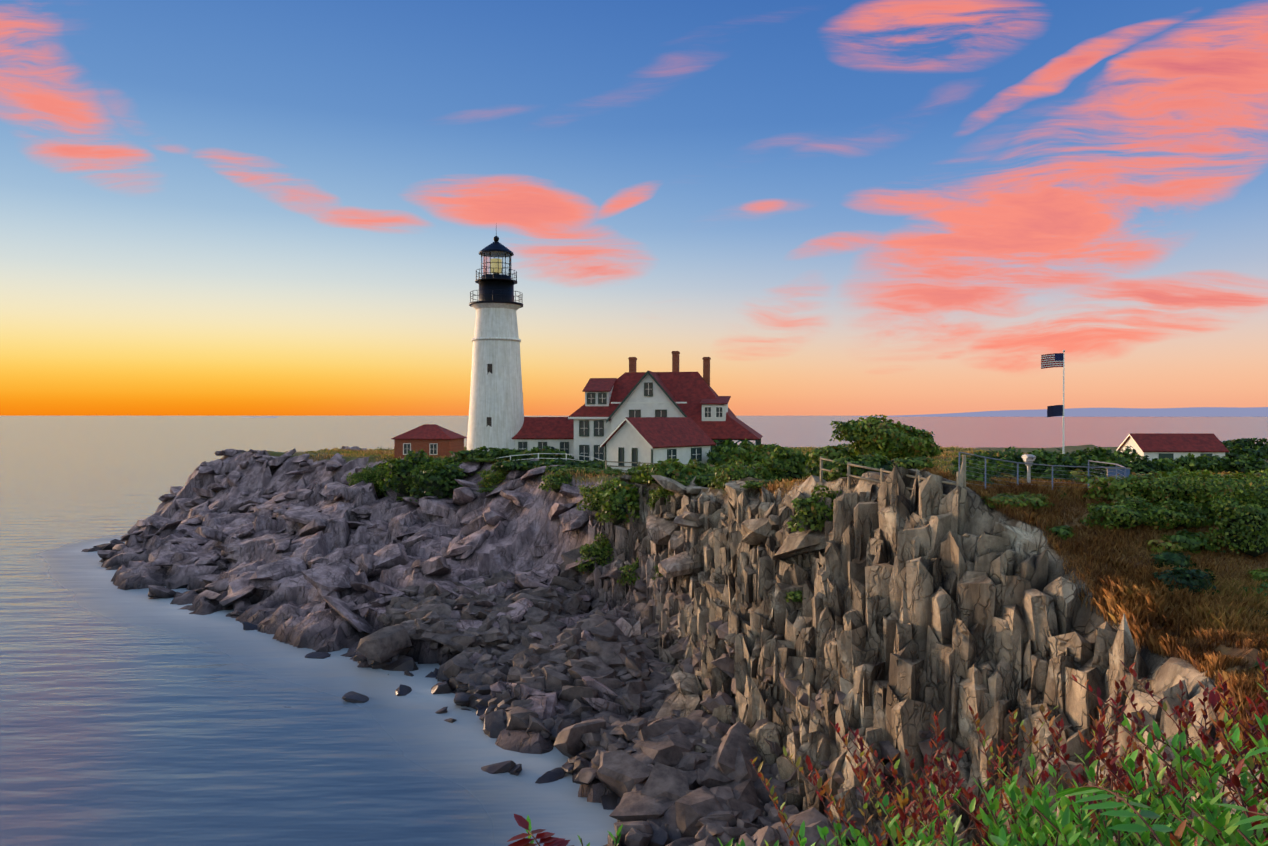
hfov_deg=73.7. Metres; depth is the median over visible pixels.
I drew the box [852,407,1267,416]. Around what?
distant land
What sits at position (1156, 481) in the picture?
bushes
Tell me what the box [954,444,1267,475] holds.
ground
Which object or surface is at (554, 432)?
connector building
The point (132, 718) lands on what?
sea water
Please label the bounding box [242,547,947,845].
beach boulders
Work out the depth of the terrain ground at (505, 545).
66.31 m
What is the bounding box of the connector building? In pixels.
[511,417,573,456]
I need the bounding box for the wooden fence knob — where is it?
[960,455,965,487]
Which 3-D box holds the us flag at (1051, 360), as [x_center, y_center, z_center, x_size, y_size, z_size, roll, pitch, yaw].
[29.963,-4.440,60.438,1.573,1.125,0.239,0,1,5]
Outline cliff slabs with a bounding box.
[584,458,1211,845]
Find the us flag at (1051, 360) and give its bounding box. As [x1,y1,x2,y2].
[1041,353,1062,368]
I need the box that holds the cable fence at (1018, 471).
[959,452,1125,489]
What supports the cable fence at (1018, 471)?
on the terrain ground at (505, 545)
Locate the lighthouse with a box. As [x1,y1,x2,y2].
[467,235,523,450]
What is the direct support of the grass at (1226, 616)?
on the terrain ground at (505, 545)
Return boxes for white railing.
[482,453,603,463]
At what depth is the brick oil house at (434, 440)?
97.82 m
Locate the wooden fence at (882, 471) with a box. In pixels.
[820,456,959,496]
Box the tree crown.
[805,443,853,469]
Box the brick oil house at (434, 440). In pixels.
[391,424,466,458]
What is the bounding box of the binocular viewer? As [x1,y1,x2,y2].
[1021,454,1035,482]
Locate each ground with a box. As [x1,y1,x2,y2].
[81,445,1267,845]
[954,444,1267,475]
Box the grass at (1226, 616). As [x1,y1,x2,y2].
[298,446,1267,766]
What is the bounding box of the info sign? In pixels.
[1105,468,1130,476]
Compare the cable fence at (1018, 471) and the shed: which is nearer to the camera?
the cable fence at (1018, 471)
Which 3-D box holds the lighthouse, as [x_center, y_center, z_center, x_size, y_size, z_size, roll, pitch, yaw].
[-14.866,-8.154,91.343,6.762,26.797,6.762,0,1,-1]
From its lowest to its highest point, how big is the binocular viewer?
1.600 m
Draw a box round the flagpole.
[1062,350,1064,453]
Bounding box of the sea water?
[0,416,1267,845]
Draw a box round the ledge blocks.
[93,448,825,753]
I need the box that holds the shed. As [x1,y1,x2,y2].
[1117,433,1228,461]
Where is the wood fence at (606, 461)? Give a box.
[605,460,758,471]
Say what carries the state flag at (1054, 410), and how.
attached to the flagpole
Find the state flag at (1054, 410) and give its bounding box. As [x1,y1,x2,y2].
[1047,405,1062,416]
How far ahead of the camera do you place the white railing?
79.98 m
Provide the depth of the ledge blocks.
66.47 m
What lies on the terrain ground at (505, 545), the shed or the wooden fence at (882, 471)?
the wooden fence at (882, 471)
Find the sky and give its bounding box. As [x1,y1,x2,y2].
[0,0,1267,415]
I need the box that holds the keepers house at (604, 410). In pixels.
[568,351,762,460]
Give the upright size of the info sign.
1.860 m
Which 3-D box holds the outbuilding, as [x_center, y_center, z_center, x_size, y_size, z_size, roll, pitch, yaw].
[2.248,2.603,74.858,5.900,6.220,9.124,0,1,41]
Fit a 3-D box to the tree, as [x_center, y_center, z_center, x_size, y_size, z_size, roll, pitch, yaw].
[13.007,1.571,43.618,5.337,4.061,4.092,0,1,32]
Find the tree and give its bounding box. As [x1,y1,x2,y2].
[829,414,943,461]
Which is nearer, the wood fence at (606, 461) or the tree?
the tree
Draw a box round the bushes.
[346,438,1267,671]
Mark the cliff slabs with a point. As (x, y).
(990, 617)
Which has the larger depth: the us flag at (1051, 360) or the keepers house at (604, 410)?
the keepers house at (604, 410)

